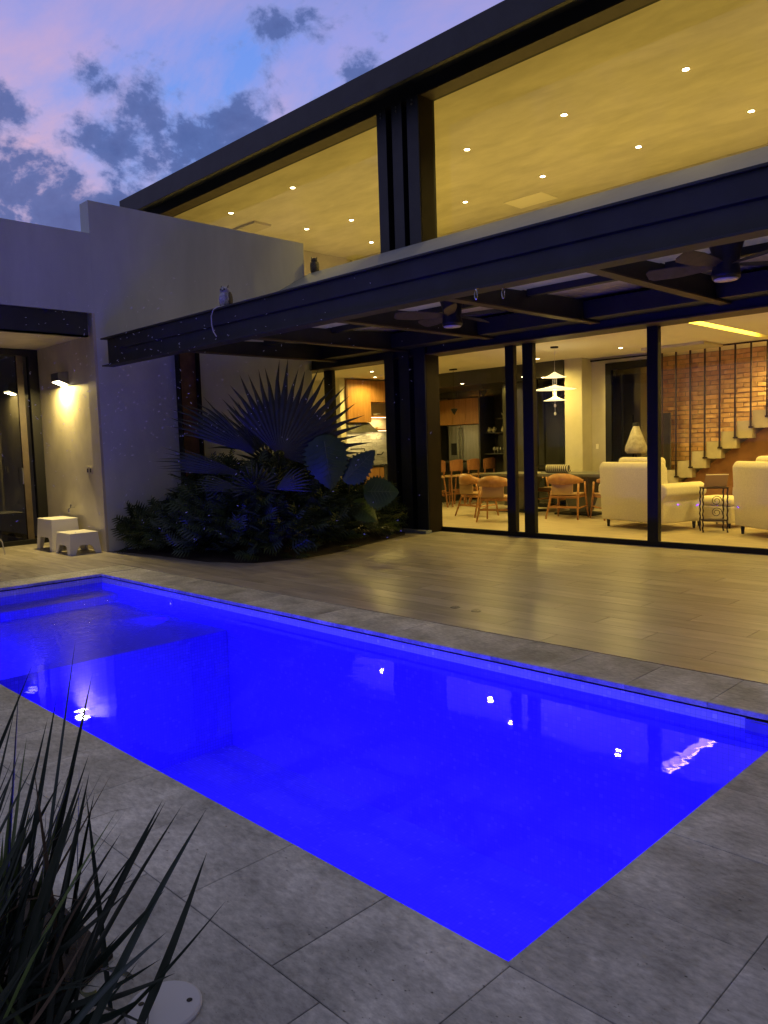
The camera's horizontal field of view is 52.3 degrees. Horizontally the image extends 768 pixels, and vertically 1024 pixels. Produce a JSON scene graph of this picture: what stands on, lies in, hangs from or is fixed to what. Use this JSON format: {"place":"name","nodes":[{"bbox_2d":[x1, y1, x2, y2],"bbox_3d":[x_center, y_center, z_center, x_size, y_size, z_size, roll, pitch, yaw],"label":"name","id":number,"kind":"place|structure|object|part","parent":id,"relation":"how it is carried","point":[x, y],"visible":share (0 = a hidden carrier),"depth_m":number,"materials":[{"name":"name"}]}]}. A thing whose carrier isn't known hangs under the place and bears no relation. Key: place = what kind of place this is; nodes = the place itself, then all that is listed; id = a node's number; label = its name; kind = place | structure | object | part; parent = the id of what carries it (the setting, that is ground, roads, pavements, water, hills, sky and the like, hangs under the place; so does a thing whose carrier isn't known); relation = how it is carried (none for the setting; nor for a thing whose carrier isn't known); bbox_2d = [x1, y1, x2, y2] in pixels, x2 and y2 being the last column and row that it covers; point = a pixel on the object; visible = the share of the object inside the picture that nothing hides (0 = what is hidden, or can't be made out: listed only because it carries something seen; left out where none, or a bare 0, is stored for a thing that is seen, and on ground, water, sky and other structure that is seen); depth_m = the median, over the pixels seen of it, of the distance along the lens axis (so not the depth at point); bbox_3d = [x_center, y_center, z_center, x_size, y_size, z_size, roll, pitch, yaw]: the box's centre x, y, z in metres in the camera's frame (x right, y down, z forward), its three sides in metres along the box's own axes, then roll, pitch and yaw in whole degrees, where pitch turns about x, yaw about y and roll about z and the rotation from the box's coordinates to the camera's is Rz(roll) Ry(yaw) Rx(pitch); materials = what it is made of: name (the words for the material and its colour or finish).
{"place":"outdoors","nodes":[
{"label":"outdoors","id":0,"kind":"place"},
{"bbox_2d":[2,275,438,548],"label":"midges","id":1,"kind":"object","parent":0,"point":[165,398],"visible":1,"depth_m":5.64,"materials":[{"name":"white"}]},
{"bbox_2d":[0,0,503,231],"label":"sky","id":2,"kind":"structure","parent":0,"point":[102,101],"materials":[{"name":"blue"}]},
{"bbox_2d":[0,565,767,1023],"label":"pool surround","id":3,"kind":"object","parent":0,"point":[668,927],"visible":0.95,"depth_m":2.52,"materials":[{"name":"grey stone"}]},
{"bbox_2d":[0,576,767,961],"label":"pool basin","id":4,"kind":"object","parent":3,"relation":"in","point":[506,812],"visible":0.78,"depth_m":5.89,"materials":[{"name":"blue tile"}]},
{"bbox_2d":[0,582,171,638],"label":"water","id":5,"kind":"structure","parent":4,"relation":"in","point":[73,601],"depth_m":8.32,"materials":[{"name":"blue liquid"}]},
{"bbox_2d":[169,599,173,607],"bbox_3d":[-2.267,0.975,8.316,0.014,0.090,0.090,-7,7,-44],"label":"pool light","id":6,"kind":"object","parent":4,"relation":"attached to","point":[171,604],"visible":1,"depth_m":8.30,"materials":[{"name":"white plastic"}]},
{"bbox_2d":[745,718,767,737],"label":"pool skimmer","id":7,"kind":"object","parent":4,"relation":"attached to","point":[756,727],"visible":1,"depth_m":4.07,"materials":[{"name":"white plastic"}]},
{"bbox_2d":[0,527,767,684],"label":"pool deck","id":8,"kind":"structure","parent":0,"point":[700,611],"depth_m":7.81,"materials":[{"name":"grey tile"}]},
{"bbox_2d":[37,516,79,551],"bbox_3d":[-5.047,0.328,12.108,0.448,0.480,0.648,-6,7,-42],"label":"plastic stool","id":9,"kind":"object","parent":8,"relation":"on","point":[49,527],"visible":0.76,"depth_m":11.91,"materials":[{"name":"white plastic"}]},
{"bbox_2d":[55,529,101,555],"bbox_3d":[-4.537,0.443,11.577,0.468,0.310,0.568,-6,7,-42],"label":"plastic stool","id":10,"kind":"object","parent":8,"relation":"on","point":[72,541],"visible":1,"depth_m":11.43,"materials":[{"name":"white plastic"}]},
{"bbox_2d":[115,527,404,562],"bbox_3d":[-1.523,0.484,11.874,3.960,0.026,3.030,-7,7,-44],"label":"planting bed","id":11,"kind":"object","parent":8,"relation":"on","point":[228,555],"visible":0.59,"depth_m":11.16,"materials":[{"name":"soil"}]},
{"bbox_2d":[174,353,207,539],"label":"wall column","id":12,"kind":"structure","parent":11,"relation":"on","point":[188,375],"depth_m":12.32,"materials":[{"name":"brown paint"}]},
{"bbox_2d":[111,445,408,560],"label":"split leaf shrubs","id":13,"kind":"object","parent":11,"relation":"on","point":[328,507],"visible":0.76,"depth_m":10.67,"materials":[{"name":"green plant"}]},
{"bbox_2d":[159,359,370,552],"bbox_3d":[-1.713,-0.780,10.949,2.416,2.692,2.130,2,6,38],"label":"fan palm","id":14,"kind":"object","parent":11,"relation":"on","point":[279,416],"visible":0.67,"depth_m":10.73,"materials":[{"name":"green plant"}]},
{"bbox_2d":[302,435,398,540],"bbox_3d":[-0.694,-0.305,11.211,1.240,1.602,1.335,-7,7,-44],"label":"plant","id":15,"kind":"object","parent":11,"relation":"on","point":[327,468],"visible":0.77,"depth_m":10.82,"materials":[{"name":"green plant"}]},
{"bbox_2d":[0,764,767,1023],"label":"paving","id":16,"kind":"structure","parent":0,"point":[232,980],"depth_m":2.21,"materials":[{"name":"grey stone"}]},
{"bbox_2d":[0,647,224,1023],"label":"strap leaf plant","id":17,"kind":"object","parent":16,"relation":"on","point":[56,956],"visible":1,"depth_m":1.91,"materials":[{"name":"plant"}]},
{"bbox_2d":[124,980,201,1023],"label":"skimmer lid","id":18,"kind":"object","parent":16,"relation":"on","point":[177,1002],"visible":0.84,"depth_m":2.04,"materials":[{"name":"grey plastic"}]},
{"bbox_2d":[381,460,466,501],"bbox_3d":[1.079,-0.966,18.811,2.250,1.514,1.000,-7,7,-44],"label":"kitchen island","id":19,"kind":"structure","parent":0,"point":[448,471],"depth_m":19.09,"materials":[{"name":"brown wood"}]},
{"bbox_2d":[442,325,767,554],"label":"sliding glass wall","id":20,"kind":"structure","parent":0,"point":[653,436],"depth_m":11.41,"materials":[{"name":"black"}]},
{"label":"ground","id":21,"kind":"structure","parent":0,"visible":0},
{"bbox_2d":[0,200,312,551],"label":"white house wing","id":22,"kind":"structure","parent":21,"relation":"on","point":[119,254],"depth_m":11.82,"materials":[{"name":"white paint"}]},
{"bbox_2d":[0,348,48,547],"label":"glazed door","id":23,"kind":"structure","parent":22,"relation":"attached to","point":[22,475],"depth_m":12.70,"materials":[{"name":"black glass"}]},
{"bbox_2d":[51,372,68,385],"bbox_3d":[-5.010,-2.058,12.070,0.160,0.202,0.280,-7,7,-44],"label":"wall lamp","id":24,"kind":"object","parent":22,"relation":"attached to","point":[61,378],"visible":1,"depth_m":11.99,"materials":[{"name":"grey metal"}]},
{"bbox_2d":[119,0,767,555],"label":"house","id":25,"kind":"structure","parent":21,"relation":"on","point":[617,90],"depth_m":12.79,"materials":[{"name":"paint"}]},
{"bbox_2d":[172,125,376,216],"bbox_3d":[-2.561,-5.539,15.805,0.060,2.320,7.770,-7,7,-44],"label":"window","id":26,"kind":"structure","parent":25,"relation":"attached to","point":[280,168],"depth_m":15.06,"materials":[{"name":"black"}]},
{"bbox_2d":[310,257,318,272],"bbox_3d":[-1.237,-4.395,13.889,0.167,0.282,0.157,-1,5,5],"label":"owl figurine","id":27,"kind":"object","parent":25,"relation":"on","point":[314,265],"visible":0.92,"depth_m":13.84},
{"bbox_2d":[315,363,387,526],"bbox_3d":[-0.773,-1.215,14.511,0.090,2.868,3.060,-7,7,-44],"label":"kitchen window","id":28,"kind":"structure","parent":25,"relation":"attached to","point":[329,381],"depth_m":14.57,"materials":[{"name":"black metal"}]},
{"bbox_2d":[344,379,447,482],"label":"cooking wall","id":29,"kind":"structure","parent":25,"relation":"on","point":[362,395],"depth_m":19.17,"materials":[{"name":"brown wood"}]},
{"bbox_2d":[366,467,379,480],"bbox_3d":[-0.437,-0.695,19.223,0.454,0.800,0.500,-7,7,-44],"label":"cabinet door","id":30,"kind":"structure","parent":29,"relation":"in","point":[375,471],"depth_m":19.06,"materials":[{"name":"brown wood"}]},
{"bbox_2d":[376,466,383,477],"bbox_3d":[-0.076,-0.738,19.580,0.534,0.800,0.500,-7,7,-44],"label":"cabinet door","id":31,"kind":"structure","parent":29,"relation":"in","point":[381,468],"depth_m":19.25,"materials":[{"name":"brown wood"}]},
{"bbox_2d":[100,162,767,366],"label":"steel canopy","id":32,"kind":"object","parent":25,"relation":"attached to","point":[558,271],"visible":0.98,"depth_m":7.72,"materials":[{"name":"metal"}]},
{"bbox_2d":[211,305,224,336],"bbox_3d":[-1.920,-2.203,9.034,0.238,0.339,0.022,2,6,38],"label":"loose cord","id":33,"kind":"object","parent":32,"relation":"hanging from","point":[211,319],"visible":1,"depth_m":9.08,"materials":[{"name":"grey plastic"}]},
{"bbox_2d":[219,285,232,305],"bbox_3d":[-1.841,-2.495,9.044,0.153,0.259,0.144,0,5,20],"label":"owl figurine","id":34,"kind":"object","parent":32,"relation":"on","point":[225,295],"visible":0.75,"depth_m":9.00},
{"bbox_2d":[394,301,506,327],"bbox_3d":[0.839,-2.425,9.352,1.304,0.436,1.355,-7,7,-44],"label":"ceiling fan","id":35,"kind":"object","parent":32,"relation":"hanging from","point":[451,315],"visible":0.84,"depth_m":9.23,"materials":[{"name":"black metal"}]},
{"bbox_2d":[646,240,767,282],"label":"ceiling fan","id":36,"kind":"object","parent":32,"relation":"hanging from","point":[722,263],"visible":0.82,"depth_m":6.90,"materials":[{"name":"black metal"}]},
{"bbox_2d":[441,460,448,507],"bbox_3d":[1.094,-0.619,17.445,0.478,1.062,0.501,-7,7,-44],"label":"bar stool","id":37,"kind":"object","parent":25,"relation":"on","point":[443,468],"visible":0.31,"depth_m":17.41,"materials":[{"name":"brown wood"}]},
{"bbox_2d":[449,368,456,414],"bbox_3d":[1.531,-2.633,17.164,0.158,1.009,0.179,-2,5,-7],"label":"cone pendant","id":38,"kind":"object","parent":25,"relation":"hanging from","point":[453,410],"visible":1,"depth_m":17.14,"materials":[{"name":"black metal"}]},
{"bbox_2d":[441,459,465,506],"bbox_3d":[1.527,-0.670,17.872,0.478,1.062,0.501,-7,7,-44],"label":"bar stool","id":39,"kind":"object","parent":25,"relation":"on","point":[456,465],"visible":0.71,"depth_m":17.65,"materials":[{"name":"brown wood"}]},
{"bbox_2d":[454,458,479,503],"bbox_3d":[1.959,-0.721,18.300,0.478,1.062,0.501,-7,7,-44],"label":"bar stool","id":40,"kind":"object","parent":25,"relation":"on","point":[473,464],"visible":0.52,"depth_m":18.12,"materials":[{"name":"brown wood"}]},
{"bbox_2d":[455,474,498,517],"bbox_3d":[1.807,-0.339,15.275,0.629,0.841,0.646,-5,6,-33],"label":"dining chair","id":41,"kind":"object","parent":25,"relation":"on","point":[467,482],"visible":0.83,"depth_m":15.07,"materials":[{"name":"brown wood"}]},
{"bbox_2d":[470,458,495,502],"bbox_3d":[2.391,-0.771,18.727,0.478,1.062,0.501,-7,7,-44],"label":"bar stool","id":42,"kind":"object","parent":25,"relation":"on","point":[488,463],"visible":0.47,"depth_m":18.49,"materials":[{"name":"brown wood"}]},
{"bbox_2d":[476,476,507,521],"bbox_3d":[2.054,-0.252,14.181,0.646,0.841,0.629,1,5,25],"label":"dining chair","id":43,"kind":"object","parent":25,"relation":"on","point":[492,489],"visible":0.7,"depth_m":13.94,"materials":[{"name":"brown wood"}]},
{"bbox_2d":[439,360,563,477],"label":"kitchen cabinets","id":44,"kind":"object","parent":25,"relation":"on","point":[469,402],"visible":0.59,"depth_m":19.37,"materials":[{"name":"brown wood"}]},
{"bbox_3d":[1.603,-2.978,20.055,0.030,0.155,0.700,-7,7,-44],"label":"dark glass door","id":45,"kind":"part","parent":44,"relation":"part of","materials":[{"name":"grey"}]},
{"bbox_2d":[448,424,479,490],"bbox_3d":[2.198,-1.317,19.933,0.614,1.790,0.980,-7,7,-44],"label":"fridge","id":46,"kind":"object","parent":44,"relation":"in","point":[463,442],"visible":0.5,"depth_m":19.70,"materials":[{"name":"grey metal"}]},
{"bbox_3d":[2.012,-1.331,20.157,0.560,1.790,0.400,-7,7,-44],"label":"door","id":47,"kind":"part","parent":46,"relation":"part of","materials":[{"name":"grey metal"}]},
{"bbox_3d":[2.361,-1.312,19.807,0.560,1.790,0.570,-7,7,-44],"label":"door","id":48,"kind":"part","parent":46,"relation":"part of","materials":[{"name":"grey metal"}]},
{"bbox_3d":[2.110,-2.950,19.545,0.030,0.155,0.700,-7,7,-44],"label":"dark glass door","id":49,"kind":"part","parent":44,"relation":"part of","materials":[{"name":"grey"}]},
{"bbox_3d":[2.618,-2.923,19.035,0.030,0.155,0.700,-7,7,-44],"label":"dark glass door","id":50,"kind":"part","parent":44,"relation":"part of","materials":[{"name":"grey glass"}]},
{"bbox_2d":[312,341,722,508],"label":"interior walls","id":51,"kind":"structure","parent":25,"relation":"on","point":[585,438],"depth_m":15.87,"materials":[{"name":"paint"}]},
{"bbox_2d":[502,378,565,506],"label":"tall dark window","id":52,"kind":"structure","parent":51,"relation":"attached to","point":[550,438],"depth_m":16.60,"materials":[{"name":"black glass"}]},
{"bbox_2d":[605,359,670,469],"bbox_3d":[5.162,-1.533,15.706,0.920,2.920,1.050,-7,7,-44],"label":"interior door","id":53,"kind":"structure","parent":51,"relation":"attached to","point":[625,395],"depth_m":15.50,"materials":[{"name":"dark stained wood"},{"name":"dark glass"},{"name":"brushed grey steel"}]},
{"bbox_2d":[480,471,601,515],"bbox_3d":[3.378,-0.378,15.378,1.000,0.790,2.950,-7,7,-44],"label":"dining table","id":54,"kind":"object","parent":25,"relation":"on","point":[589,478],"visible":0.48,"depth_m":14.89,"materials":[{"name":"wood"}]},
{"bbox_2d":[545,465,571,472],"bbox_3d":[3.351,-0.833,15.066,0.178,0.168,0.534,-7,7,-44],"label":"coil basket","id":55,"kind":"object","parent":54,"relation":"on","point":[558,469],"visible":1,"depth_m":14.99,"materials":[{"name":"beige"}]},
{"bbox_2d":[432,0,659,237],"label":"window","id":56,"kind":"structure","parent":25,"relation":"attached to","point":[599,26],"depth_m":11.55,"materials":[{"name":"black"}]},
{"bbox_2d":[538,477,565,510],"bbox_3d":[3.539,-0.474,16.203,0.629,0.841,0.646,-7,7,-44],"label":"dining chair","id":57,"kind":"object","parent":25,"relation":"on","point":[545,489],"visible":0.22,"depth_m":16.13,"materials":[{"name":"brown wood"}]},
{"bbox_2d":[536,346,576,414],"bbox_3d":[2.980,-2.284,13.642,0.740,1.189,0.740,-7,7,-44],"label":"tiered pendant","id":58,"kind":"object","parent":25,"relation":"hanging from","point":[554,374],"visible":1,"depth_m":13.58,"materials":[{"name":"white"}]},
{"bbox_2d":[545,473,588,519],"bbox_3d":[3.350,-0.303,14.290,0.646,0.841,0.629,1,6,33],"label":"dining chair","id":59,"kind":"object","parent":25,"relation":"on","point":[562,485],"visible":1,"depth_m":14.06,"materials":[{"name":"brown wood"}]},
{"bbox_2d":[590,479,605,520],"bbox_3d":[4.084,-0.297,13.956,0.646,0.841,0.629,-3,5,-10],"label":"dining chair","id":60,"kind":"object","parent":25,"relation":"on","point":[596,494],"visible":0.23,"depth_m":14.11,"materials":[{"name":"brown wood"}]},
{"bbox_2d":[625,423,646,456],"bbox_3d":[4.665,-0.796,14.454,0.396,1.700,0.400,-7,7,-44],"label":"cone lamp","id":61,"kind":"object","parent":25,"relation":"on","point":[636,442],"visible":0.76,"depth_m":14.29,"materials":[{"name":"beige fabric"}]},
{"bbox_2d":[598,457,705,527],"bbox_3d":[4.220,-0.317,12.444,0.948,1.120,1.455,-4,6,-27],"label":"armchair","id":62,"kind":"object","parent":25,"relation":"on","point":[622,489],"visible":0.83,"depth_m":12.07,"materials":[{"name":"beige fabric"}]},
{"bbox_2d":[681,67,690,70],"bbox_3d":[4.470,-6.556,11.571,0.140,0.011,0.140,-7,7,-44],"label":"downlight","id":63,"kind":"object","parent":25,"relation":"attached to","point":[685,68],"visible":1,"depth_m":11.56,"materials":[{"name":"beige"}]},
{"bbox_2d":[699,487,728,532],"bbox_3d":[4.894,-0.037,11.603,0.386,0.671,0.278,0,5,16],"label":"iron side table","id":64,"kind":"object","parent":25,"relation":"on","point":[722,499],"visible":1,"depth_m":11.54,"materials":[{"name":"black metal"}]},
{"bbox_2d":[704,474,728,486],"bbox_3d":[4.938,-0.470,11.614,0.345,0.182,0.083,0,5,19],"label":"box","id":65,"kind":"object","parent":64,"relation":"on","point":[716,480],"visible":1,"depth_m":11.60,"materials":[{"name":"brown wood"}]},
{"bbox_2d":[661,339,767,495],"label":"staircase","id":66,"kind":"structure","parent":25,"relation":"on","point":[747,441],"depth_m":14.30,"materials":[{"name":"beige concrete"}]},
{"bbox_2d":[663,346,766,469],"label":"brick wall","id":67,"kind":"structure","parent":25,"relation":"on","point":[727,388],"depth_m":15.33,"materials":[{"name":"brick"}]},
{"bbox_2d":[697,495,734,528],"bbox_3d":[5.336,-0.013,12.299,0.580,0.470,0.700,-5,6,-30],"label":"footstool","id":68,"kind":"object","parent":25,"relation":"on","point":[709,506],"visible":0.41,"depth_m":12.07,"materials":[{"name":"beige fabric"}]},
{"bbox_2d":[732,456,767,533],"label":"armchair","id":69,"kind":"object","parent":25,"relation":"on","point":[750,487],"visible":1,"depth_m":10.89,"materials":[{"name":"beige fabric"}]}
]}

